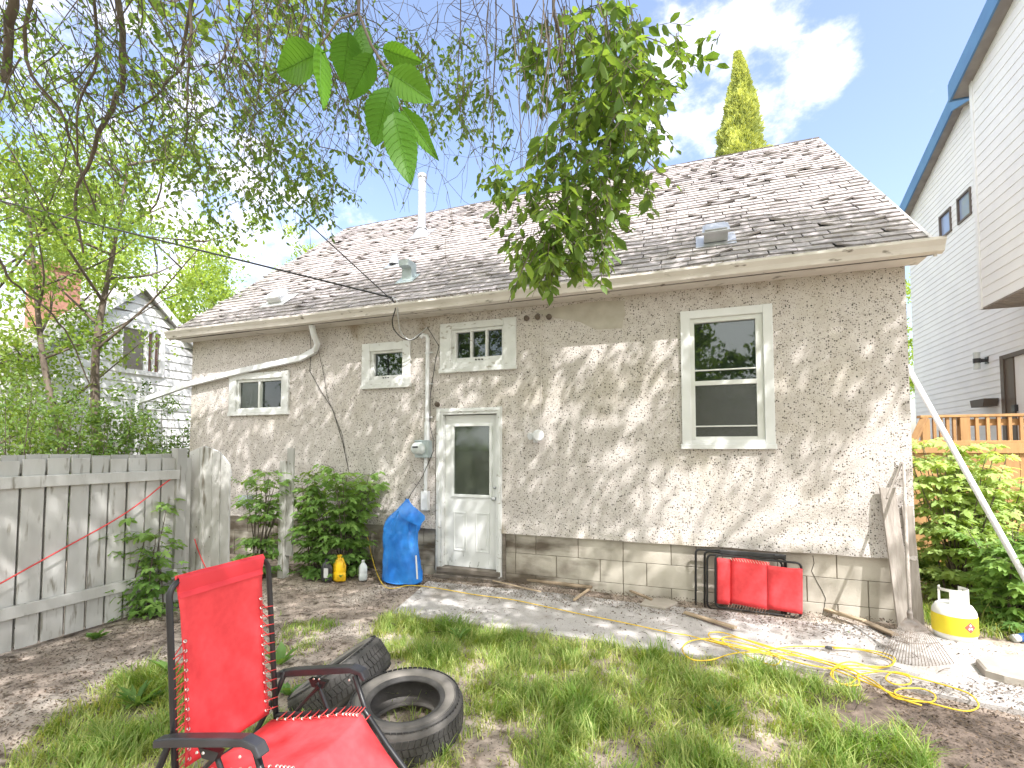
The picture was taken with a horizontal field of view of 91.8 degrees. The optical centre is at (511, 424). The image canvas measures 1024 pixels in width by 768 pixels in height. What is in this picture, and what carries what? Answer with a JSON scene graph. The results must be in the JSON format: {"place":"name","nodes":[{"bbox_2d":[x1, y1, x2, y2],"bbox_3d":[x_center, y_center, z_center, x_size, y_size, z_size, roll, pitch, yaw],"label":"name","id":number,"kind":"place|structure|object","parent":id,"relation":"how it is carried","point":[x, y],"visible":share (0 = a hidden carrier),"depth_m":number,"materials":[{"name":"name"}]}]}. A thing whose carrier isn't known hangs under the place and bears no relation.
{"place":"outdoors","nodes":[
{"label":"outdoors","id":0,"kind":"place"},
{"bbox_2d":[1,648,326,767],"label":"side grass","id":1,"kind":"structure","parent":0,"point":[97,754],"depth_m":2.89,"materials":[{"name":"green plant"}]},
{"bbox_2d":[0,0,986,435],"label":"sky","id":2,"kind":"structure","parent":0,"point":[869,79],"materials":[{"name":"blue"}]},
{"bbox_2d":[0,522,1023,767],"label":"ground","id":3,"kind":"structure","parent":0,"point":[314,606],"depth_m":3.90,"materials":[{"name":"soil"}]},
{"bbox_2d":[0,357,105,532],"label":"shrub","id":4,"kind":"object","parent":3,"relation":"on","point":[32,411],"visible":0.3,"depth_m":7.22,"materials":[{"name":"green plant"}]},
{"bbox_2d":[0,334,107,461],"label":"shrub","id":5,"kind":"object","parent":3,"relation":"on","point":[77,390],"visible":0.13,"depth_m":8.87,"materials":[{"name":"green plant"}]},
{"bbox_2d":[0,389,162,560],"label":"shrub","id":6,"kind":"object","parent":3,"relation":"on","point":[80,450],"visible":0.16,"depth_m":7.65,"materials":[{"name":"green plant"}]},
{"bbox_2d":[0,121,183,443],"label":"ash tree","id":7,"kind":"object","parent":3,"relation":"on","point":[14,343],"visible":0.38,"depth_m":9.17,"materials":[{"name":"green plant"}]},
{"bbox_2d":[31,373,159,556],"bbox_3d":[-6.348,0.677,7.751,1.474,2.836,1.922,2,-3,-29],"label":"shrub","id":8,"kind":"object","parent":3,"relation":"on","point":[96,420],"visible":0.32,"depth_m":7.56,"materials":[{"name":"green plant"}]},
{"bbox_2d":[0,448,191,653],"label":"board fence","id":9,"kind":"object","parent":3,"relation":"on","point":[36,503],"visible":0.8,"depth_m":4.53,"materials":[{"name":"paint"}]},
{"bbox_2d":[0,479,170,583],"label":"red cord","id":10,"kind":"object","parent":9,"relation":"attached to","point":[83,537],"visible":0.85,"depth_m":4.51,"materials":[{"name":"red fabric"}]},
{"bbox_2d":[188,446,231,571],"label":"picket gate","id":11,"kind":"structure","parent":9,"relation":"attached to","point":[211,479],"depth_m":5.52,"materials":[{"name":"paint"}]},
{"bbox_2d":[194,539,205,567],"bbox_3d":[-3.355,1.549,5.416,0.478,0.552,0.022,-2,-3,33],"label":"cord end","id":12,"kind":"object","parent":11,"relation":"hanging from","point":[199,553],"visible":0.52,"depth_m":5.49,"materials":[{"name":"red fabric"}]},
{"bbox_2d":[0,259,192,521],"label":"white cottage","id":13,"kind":"structure","parent":3,"relation":"on","point":[175,371],"depth_m":11.28,"materials":[{"name":"white wood"}]},
{"bbox_2d":[116,321,165,377],"bbox_3d":[-8.536,-1.699,11.416,0.100,1.123,1.019,-1,-3,21],"label":"window","id":14,"kind":"structure","parent":13,"relation":"in","point":[142,369],"depth_m":11.46,"materials":[{"name":"white"}]},
{"bbox_2d":[86,628,110,639],"bbox_3d":[-3.689,1.860,4.392,0.196,0.086,0.154,1,-3,-13],"label":"weed","id":15,"kind":"object","parent":3,"relation":"on","point":[94,635],"visible":1,"depth_m":4.39,"materials":[{"name":"green plant"}]},
{"bbox_2d":[0,140,246,487],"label":"ash tree","id":16,"kind":"object","parent":3,"relation":"on","point":[36,292],"visible":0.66,"depth_m":8.26,"materials":[{"name":"green plant"}]},
{"bbox_2d":[126,419,133,454],"bbox_3d":[-6.628,1.009,8.593,0.115,2.208,0.110,-1,-3,21],"label":"wood post","id":17,"kind":"object","parent":3,"relation":"on","point":[131,449],"visible":0.15,"depth_m":8.58,"materials":[{"name":"paint"}]},
{"bbox_2d":[0,7,276,453],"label":"ash tree","id":18,"kind":"object","parent":3,"relation":"on","point":[103,297],"visible":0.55,"depth_m":8.57,"materials":[{"name":"green plant"}]},
{"bbox_2d":[115,679,168,709],"bbox_3d":[-2.428,1.781,3.280,0.306,0.136,0.334,-1,-3,21],"label":"weed","id":19,"kind":"object","parent":3,"relation":"on","point":[131,693],"visible":0.96,"depth_m":3.26,"materials":[{"name":"green plant"}]},
{"bbox_2d":[98,498,190,622],"bbox_3d":[-3.704,1.375,5.046,0.788,1.189,0.881,-1,-3,21],"label":"maple sapling","id":20,"kind":"object","parent":3,"relation":"on","point":[152,605],"visible":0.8,"depth_m":4.93,"materials":[{"name":"green plant"}]},
{"bbox_2d":[122,558,179,619],"bbox_3d":[-3.644,1.665,5.091,0.790,0.624,0.601,-1,-3,21],"label":"maple sapling","id":21,"kind":"object","parent":3,"relation":"on","point":[156,591],"visible":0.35,"depth_m":5.04,"materials":[{"name":"green plant"}]},
{"bbox_2d":[123,378,190,457],"bbox_3d":[-7.882,0.605,11.245,1.984,3.338,1.929,-1,-3,21],"label":"shrub","id":22,"kind":"object","parent":3,"relation":"on","point":[170,444],"visible":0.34,"depth_m":10.89,"materials":[{"name":"green plant"}]},
{"bbox_2d":[148,659,183,678],"bbox_3d":[-2.504,1.789,3.699,0.324,0.162,0.340,-2,-4,41],"label":"weed","id":23,"kind":"object","parent":3,"relation":"on","point":[161,664],"visible":0.25,"depth_m":3.64,"materials":[{"name":"green plant"}]},
{"bbox_2d":[230,468,310,574],"bbox_3d":[-3.261,1.306,6.553,0.910,1.478,0.869,-1,-3,21],"label":"maple sapling","id":24,"kind":"object","parent":3,"relation":"on","point":[260,543],"visible":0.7,"depth_m":6.47,"materials":[{"name":"green plant"}]},
{"bbox_2d":[153,554,407,767],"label":"reclining chair","id":25,"kind":"object","parent":3,"relation":"on","point":[225,693],"visible":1,"depth_m":2.14,"materials":[{"name":"red fabric"}]},
{"bbox_2d":[265,641,298,664],"bbox_3d":[-1.806,1.811,3.904,0.248,0.136,0.227,1,-3,-19],"label":"weed","id":26,"kind":"object","parent":3,"relation":"on","point":[282,657],"visible":0.86,"depth_m":3.92,"materials":[{"name":"green plant"}]},
{"bbox_2d":[277,448,294,577],"bbox_3d":[-2.953,1.164,6.531,0.210,1.702,0.100,-1,-3,21],"label":"gate post","id":27,"kind":"object","parent":3,"relation":"on","point":[286,523],"visible":0.99,"depth_m":6.49,"materials":[{"name":"paint"}]},
{"bbox_2d":[280,682,302,694],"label":"weed","id":28,"kind":"object","parent":3,"relation":"on","point":[285,689],"visible":0.79,"depth_m":3.42,"materials":[{"name":"green plant"}]},
{"bbox_2d":[283,475,338,580],"bbox_3d":[-2.616,1.352,6.611,0.795,1.388,0.815,-1,-3,21],"label":"maple sapling","id":29,"kind":"object","parent":3,"relation":"on","point":[307,571],"visible":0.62,"depth_m":6.47,"materials":[{"name":"green plant"}]},
{"bbox_2d":[321,559,331,581],"bbox_3d":[-2.342,1.838,6.265,0.170,0.270,0.103,-2,-4,42],"label":"black jug","id":30,"kind":"object","parent":3,"relation":"on","point":[326,569],"visible":0.91,"depth_m":6.22,"materials":[{"name":"plastic"}]},
{"bbox_2d":[265,613,388,694],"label":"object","id":31,"kind":"object","parent":3,"relation":"on","point":[314,626],"visible":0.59,"depth_m":4.57,"materials":[{"name":"green plant"}]},
{"bbox_2d":[287,635,390,718],"bbox_3d":[-1.154,1.725,3.350,0.654,0.538,0.687,-1,-3,21],"label":"tyre","id":32,"kind":"object","parent":3,"relation":"on","point":[371,654],"visible":0.72,"depth_m":3.12,"materials":[{"name":"rubber"}]},
{"bbox_2d":[333,554,345,581],"bbox_3d":[-2.181,1.813,6.266,0.130,0.320,0.167,2,-3,-33],"label":"yellow jug","id":33,"kind":"object","parent":3,"relation":"on","point":[339,566],"visible":1,"depth_m":6.22,"materials":[{"name":"plastic"}]},
{"bbox_2d":[294,464,390,580],"bbox_3d":[-2.257,1.276,6.583,1.208,1.537,1.114,1,-3,-23],"label":"maple sapling","id":34,"kind":"object","parent":3,"relation":"on","point":[351,524],"visible":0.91,"depth_m":6.45,"materials":[{"name":"green plant"}]},
{"bbox_2d":[359,560,366,580],"bbox_3d":[-1.891,1.849,6.295,0.105,0.250,0.105,1,-3,-27],"label":"bottle","id":35,"kind":"object","parent":3,"relation":"on","point":[362,571],"visible":1,"depth_m":6.25,"materials":[{"name":"plastic"}]},
{"bbox_2d":[0,0,729,383],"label":"elm tree","id":36,"kind":"object","parent":3,"relation":"on","point":[396,128],"visible":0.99,"depth_m":3.13,"materials":[{"name":"green plant"}]},
{"bbox_2d":[382,498,424,584],"bbox_3d":[-1.327,1.442,6.201,0.688,1.039,0.338,-1,-3,21],"label":"blue sack","id":37,"kind":"object","parent":3,"relation":"on","point":[401,556],"visible":1,"depth_m":6.08,"materials":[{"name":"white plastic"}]},
{"bbox_2d":[347,667,462,767],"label":"tyre","id":38,"kind":"object","parent":3,"relation":"on","point":[440,725],"visible":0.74,"depth_m":2.93,"materials":[{"name":"rubber"}]},
{"bbox_2d":[448,626,471,638],"bbox_3d":[-0.453,1.850,4.395,0.225,0.107,0.161,-2,-3,35],"label":"weed","id":39,"kind":"object","parent":3,"relation":"on","point":[461,634],"visible":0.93,"depth_m":4.41,"materials":[{"name":"green plant"}]},
{"bbox_2d":[133,137,946,623],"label":"stucco house","id":40,"kind":"structure","parent":3,"relation":"on","point":[723,363],"depth_m":5.99,"materials":[{"name":"beige paint"}]},
{"bbox_2d":[0,200,391,298],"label":"overhead wire","id":41,"kind":"object","parent":40,"relation":"attached to","point":[209,252],"visible":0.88,"depth_m":6.66,"materials":[{"name":"black"}]},
{"bbox_2d":[66,0,394,302],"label":"overhead wire","id":42,"kind":"object","parent":40,"relation":"attached to","point":[254,173],"visible":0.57,"depth_m":5.77,"materials":[{"name":"black"}]},
{"bbox_2d":[238,495,252,505],"bbox_3d":[-4.121,1.180,7.663,0.245,0.160,0.090,-1,-3,21],"label":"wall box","id":43,"kind":"object","parent":40,"relation":"attached to","point":[240,498],"visible":0.34,"depth_m":7.63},
{"bbox_2d":[227,370,289,415],"bbox_3d":[-3.937,-0.473,7.746,1.244,0.669,0.114,-1,-3,21],"label":"window","id":44,"kind":"structure","parent":40,"relation":"in","point":[260,393],"depth_m":7.74,"materials":[{"name":"paint"}]},
{"bbox_2d":[360,340,411,389],"bbox_3d":[-1.746,-0.821,6.929,0.816,0.644,0.114,-1,-3,21],"label":"window","id":45,"kind":"structure","parent":40,"relation":"in","point":[369,380],"depth_m":6.91,"materials":[{"name":"paint"}]},
{"bbox_2d":[392,297,426,339],"bbox_3d":[-1.358,-1.396,6.572,0.471,0.566,0.102,1,-3,-17],"label":"drip loop","id":46,"kind":"object","parent":40,"relation":"attached to","point":[399,326],"visible":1,"depth_m":6.56,"materials":[{"name":"black rubber"}]},
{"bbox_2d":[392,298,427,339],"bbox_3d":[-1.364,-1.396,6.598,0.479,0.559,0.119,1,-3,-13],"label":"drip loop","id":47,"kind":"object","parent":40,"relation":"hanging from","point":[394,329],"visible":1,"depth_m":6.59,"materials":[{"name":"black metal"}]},
{"bbox_2d":[445,415,495,569],"bbox_3d":[-0.533,0.858,6.406,0.760,1.960,0.119,-1,-3,21],"label":"door","id":48,"kind":"structure","parent":40,"relation":"in","point":[470,519],"depth_m":6.41,"materials":[{"name":"paint"}]},
{"bbox_2d":[438,317,516,373],"bbox_3d":[-0.442,-1.012,6.442,1.099,0.659,0.114,-1,-3,21],"label":"window","id":49,"kind":"structure","parent":40,"relation":"in","point":[450,362],"depth_m":6.41,"materials":[{"name":"paint"}]},
{"bbox_2d":[680,303,776,448],"bbox_3d":[2.315,-0.498,5.363,0.939,1.529,0.104,-1,-3,21],"label":"window","id":50,"kind":"structure","parent":40,"relation":"in","point":[737,413],"depth_m":5.34,"materials":[{"name":"white paint"}]},
{"bbox_2d":[527,579,592,588],"bbox_3d":[0.463,1.902,5.974,1.034,0.034,0.055,-1,-3,26],"label":"wood scrap","id":51,"kind":"object","parent":3,"relation":"on","point":[565,584],"visible":0.8,"depth_m":5.88,"materials":[{"name":"beige wood"}]},
{"bbox_2d":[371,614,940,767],"bbox_3d":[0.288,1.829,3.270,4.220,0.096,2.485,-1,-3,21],"label":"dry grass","id":52,"kind":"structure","parent":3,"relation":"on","point":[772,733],"depth_m":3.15,"materials":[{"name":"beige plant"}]},
{"bbox_2d":[640,598,677,609],"bbox_3d":[1.563,1.919,5.247,0.337,0.090,0.355,-2,-3,32],"label":"stone slab","id":53,"kind":"object","parent":3,"relation":"on","point":[662,603],"depth_m":5.18,"materials":[{"name":"grey stone"}]},
{"bbox_2d":[629,590,652,599],"bbox_3d":[1.413,1.877,5.454,0.035,0.024,0.368,1,-3,-23],"label":"wood scrap","id":54,"kind":"object","parent":53,"relation":"on","point":[639,594],"visible":1,"depth_m":5.44,"materials":[{"name":"beige wood"}]},
{"bbox_2d":[353,605,967,767],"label":"lawn grass","id":55,"kind":"structure","parent":3,"relation":"on","point":[569,714],"depth_m":3.24,"materials":[{"name":"green plant"}]},
{"bbox_2d":[697,698,737,720],"bbox_3d":[1.292,1.793,3.146,0.257,0.100,0.230,-1,-3,21],"label":"weed","id":56,"kind":"object","parent":3,"relation":"on","point":[718,707],"visible":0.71,"depth_m":3.14,"materials":[{"name":"green plant"}]},
{"bbox_2d":[714,49,772,156],"bbox_3d":[7.411,-4.815,15.702,3.497,14.726,3.498,-1,-3,21],"label":"columnar cedar","id":57,"kind":"object","parent":3,"relation":"on","point":[741,127],"visible":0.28,"depth_m":15.59,"materials":[{"name":"green plant"}]},
{"bbox_2d":[695,548,802,617],"bbox_3d":[2.395,1.643,5.072,1.000,0.704,0.182,-1,-3,21],"label":"folded chair","id":58,"kind":"object","parent":3,"relation":"on","point":[741,578],"visible":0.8,"depth_m":5.00,"materials":[{"name":"red fabric"}]},
{"bbox_2d":[879,488,914,631],"bbox_3d":[3.595,1.248,4.639,0.128,1.300,0.249,0,-3,2],"label":"leaning board","id":59,"kind":"object","parent":3,"relation":"on","point":[893,538],"visible":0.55,"depth_m":4.64,"materials":[{"name":"grey wood"}]},
{"bbox_2d":[886,462,902,497],"bbox_3d":[3.653,0.532,4.738,0.169,0.349,0.022,0,-3,1],"label":"stick","id":60,"kind":"object","parent":59,"relation":"on","point":[894,479],"visible":1,"depth_m":4.73,"materials":[{"name":"brown wood"}]},
{"bbox_2d":[797,677,1023,767],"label":"bark bed","id":61,"kind":"object","parent":3,"relation":"on","point":[881,706],"visible":0.52,"depth_m":2.97,"materials":[{"name":"soil"}]},
{"bbox_2d":[901,505,924,625],"bbox_3d":[3.794,1.335,4.694,0.150,1.128,0.041,-1,-3,21],"label":"leaning board","id":62,"kind":"object","parent":3,"relation":"on","point":[917,604],"visible":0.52,"depth_m":4.68,"materials":[{"name":"grey wood"}]},
{"bbox_2d":[917,545,968,589],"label":"weeds","id":63,"kind":"object","parent":3,"relation":"on","point":[924,562],"visible":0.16,"depth_m":5.82,"materials":[{"name":"green plant"}]},
{"bbox_2d":[930,585,978,642],"bbox_3d":[3.868,1.671,4.340,0.314,0.478,0.315,-1,-3,21],"label":"gas bottle","id":64,"kind":"object","parent":3,"relation":"on","point":[954,617],"visible":0.93,"depth_m":4.25,"materials":[{"name":"white metal"}]},
{"bbox_2d":[899,0,1023,440],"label":"tall white house","id":65,"kind":"structure","parent":3,"relation":"on","point":[964,193],"depth_m":8.57,"materials":[{"name":"white wood"}]},
{"bbox_2d":[938,206,951,235],"bbox_3d":[8.941,-4.128,10.203,0.080,0.504,0.507,-1,-3,21],"label":"window","id":66,"kind":"structure","parent":65,"relation":"in","point":[944,220],"depth_m":10.21,"materials":[{"name":"brown"}]},
{"bbox_2d":[956,186,971,224],"bbox_3d":[8.663,-4.168,9.472,0.080,0.518,0.519,-1,-3,21],"label":"window","id":67,"kind":"structure","parent":65,"relation":"in","point":[964,201],"depth_m":9.50,"materials":[{"name":"brown"}]},
{"bbox_2d":[970,398,998,407],"bbox_3d":[8.316,-0.373,8.740,0.200,0.130,0.480,-1,-3,21],"label":"wall planter","id":68,"kind":"object","parent":65,"relation":"attached to","point":[984,402],"visible":1,"depth_m":8.58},
{"bbox_2d":[999,349,1023,439],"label":"door","id":69,"kind":"structure","parent":65,"relation":"in","point":[1011,364],"depth_m":8.10,"materials":[{"name":"white"}]},
{"bbox_2d":[909,364,1023,582],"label":"white pole","id":70,"kind":"object","parent":3,"relation":"on","point":[1011,553],"visible":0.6,"depth_m":4.75,"materials":[{"name":"white metal"}]},
{"bbox_2d":[912,413,1023,440],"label":"deck railing","id":71,"kind":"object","parent":3,"relation":"on","point":[963,423],"depth_m":6.87,"materials":[{"name":"brown wood"}]},
{"bbox_2d":[912,440,1023,561],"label":"lumber fence","id":72,"kind":"object","parent":3,"relation":"on","point":[1016,447],"visible":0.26,"depth_m":6.26,"materials":[{"name":"brown wood"}]},
{"bbox_2d":[912,437,1023,611],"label":"maple bush","id":73,"kind":"object","parent":3,"relation":"on","point":[961,517],"visible":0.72,"depth_m":5.28,"materials":[{"name":"green plant"}]},
{"bbox_2d":[919,465,1023,563],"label":"maple bush","id":74,"kind":"object","parent":3,"relation":"on","point":[1018,497],"visible":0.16,"depth_m":5.33,"materials":[{"name":"green plant"}]},
{"bbox_2d":[935,528,1023,632],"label":"maple bush","id":75,"kind":"object","parent":3,"relation":"on","point":[1003,590],"visible":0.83,"depth_m":4.66,"materials":[{"name":"green plant"}]},
{"bbox_2d":[966,582,1021,622],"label":"tall grass","id":76,"kind":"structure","parent":3,"relation":"on","point":[989,607],"depth_m":4.74,"materials":[{"name":"green plant"}]},
{"bbox_2d":[1009,633,1023,642],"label":"crushed bottle","id":77,"kind":"object","parent":3,"relation":"on","point":[1017,638],"visible":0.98,"depth_m":4.33,"materials":[{"name":"plastic"}]},
{"bbox_2d":[393,581,1023,716],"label":"concrete path","id":78,"kind":"structure","parent":0,"point":[528,614],"depth_m":4.42,"materials":[{"name":"grey concrete"}]},
{"bbox_2d":[492,580,540,591],"bbox_3d":[0.044,1.896,5.818,0.740,0.016,0.020,-2,-4,41],"label":"wood scrap","id":79,"kind":"object","parent":78,"relation":"on","point":[516,586],"visible":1,"depth_m":5.80,"materials":[{"name":"beige wood"}]},
{"bbox_2d":[573,588,589,600],"bbox_3d":[0.776,1.895,5.523,0.030,0.024,0.450,-2,-3,29],"label":"wood scrap","id":80,"kind":"object","parent":78,"relation":"on","point":[581,594],"visible":1,"depth_m":5.49,"materials":[{"name":"beige wood"}]},
{"bbox_2d":[178,577,1005,745],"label":"twig litter","id":81,"kind":"object","parent":78,"relation":"on","point":[645,632],"visible":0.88,"depth_m":4.42,"materials":[{"name":"brown plant"}]},
{"bbox_2d":[360,536,979,711],"bbox_3d":[0.418,1.637,4.934,6.221,0.503,0.907,-2,-3,29],"label":"extension cord","id":82,"kind":"object","parent":78,"relation":"on","point":[858,674],"visible":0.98,"depth_m":3.83,"materials":[{"name":"yellow plastic"}]},
{"bbox_2d":[683,611,736,628],"bbox_3d":[1.872,1.856,4.711,0.050,0.026,0.536,2,-3,-35],"label":"wood scrap","id":83,"kind":"object","parent":78,"relation":"on","point":[721,623],"visible":1,"depth_m":4.69,"materials":[{"name":"brown wood"}]},
{"bbox_2d":[863,621,898,635],"bbox_3d":[3.308,1.834,4.463,0.070,0.024,0.347,0,-3,-3],"label":"wood scrap","id":84,"kind":"object","parent":78,"relation":"on","point":[880,628],"visible":0.84,"depth_m":4.44,"materials":[{"name":"brown wood"}]},
{"bbox_2d":[880,463,953,665],"bbox_3d":[3.459,1.114,4.184,1.092,1.549,0.415,2,-4,-42],"label":"leaf rake","id":85,"kind":"object","parent":78,"relation":"on","point":[910,621],"visible":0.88,"depth_m":3.95,"materials":[{"name":"grey wood"}]},
{"bbox_2d":[976,654,1023,687],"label":"stone slab","id":86,"kind":"object","parent":78,"relation":"on","point":[1006,668],"depth_m":3.63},
{"bbox_2d":[922,594,1023,639],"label":"verge grass","id":87,"kind":"structure","parent":0,"point":[927,619],"depth_m":4.61,"materials":[{"name":"green plant"}]},
{"bbox_3d":[3.060,1.858,5.054,0.340,0.034,0.086,-1,-3,21],"label":"wood scrap","id":88,"kind":"object","parent":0,"visible":0},
{"bbox_2d":[823,608,866,622],"bbox_3d":[3.204,1.847,4.831,0.060,0.029,0.455,1,-3,-21],"label":"wood scrap","id":89,"kind":"object","parent":88,"relation":"on","point":[849,616],"visible":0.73,"depth_m":4.78,"materials":[{"name":"brown wood"}]},
{"label":"far ground","id":90,"kind":"structure","parent":0,"visible":0},
{"bbox_2d":[0,122,193,320],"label":"maple tree","id":91,"kind":"object","parent":90,"relation":"on","point":[122,258],"visible":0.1,"depth_m":21.24,"materials":[{"name":"green plant"}]},
{"bbox_2d":[49,149,253,323],"bbox_3d":[-17.165,-4.503,23.503,7.507,14.867,8.383,0,-3,-8],"label":"maple tree","id":92,"kind":"object","parent":90,"relation":"on","point":[223,271],"visible":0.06,"depth_m":24.15,"materials":[{"name":"green plant"}]},
{"bbox_2d":[165,231,280,322],"bbox_3d":[-12.020,-2.516,21.786,6.403,10.733,9.565,-6,-6,63],"label":"maple tree","id":93,"kind":"object","parent":90,"relation":"on","point":[213,288],"visible":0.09,"depth_m":20.43,"materials":[{"name":"green plant"}]},
{"bbox_2d":[278,224,317,264],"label":"maple tree","id":94,"kind":"object","parent":90,"relation":"on","point":[290,229],"visible":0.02,"depth_m":26.31,"materials":[{"name":"green plant"}]},
{"bbox_2d":[897,205,914,398],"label":"maple tree","id":95,"kind":"object","parent":90,"relation":"on","point":[909,329],"visible":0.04,"depth_m":23.31,"materials":[{"name":"green plant"}]}
]}

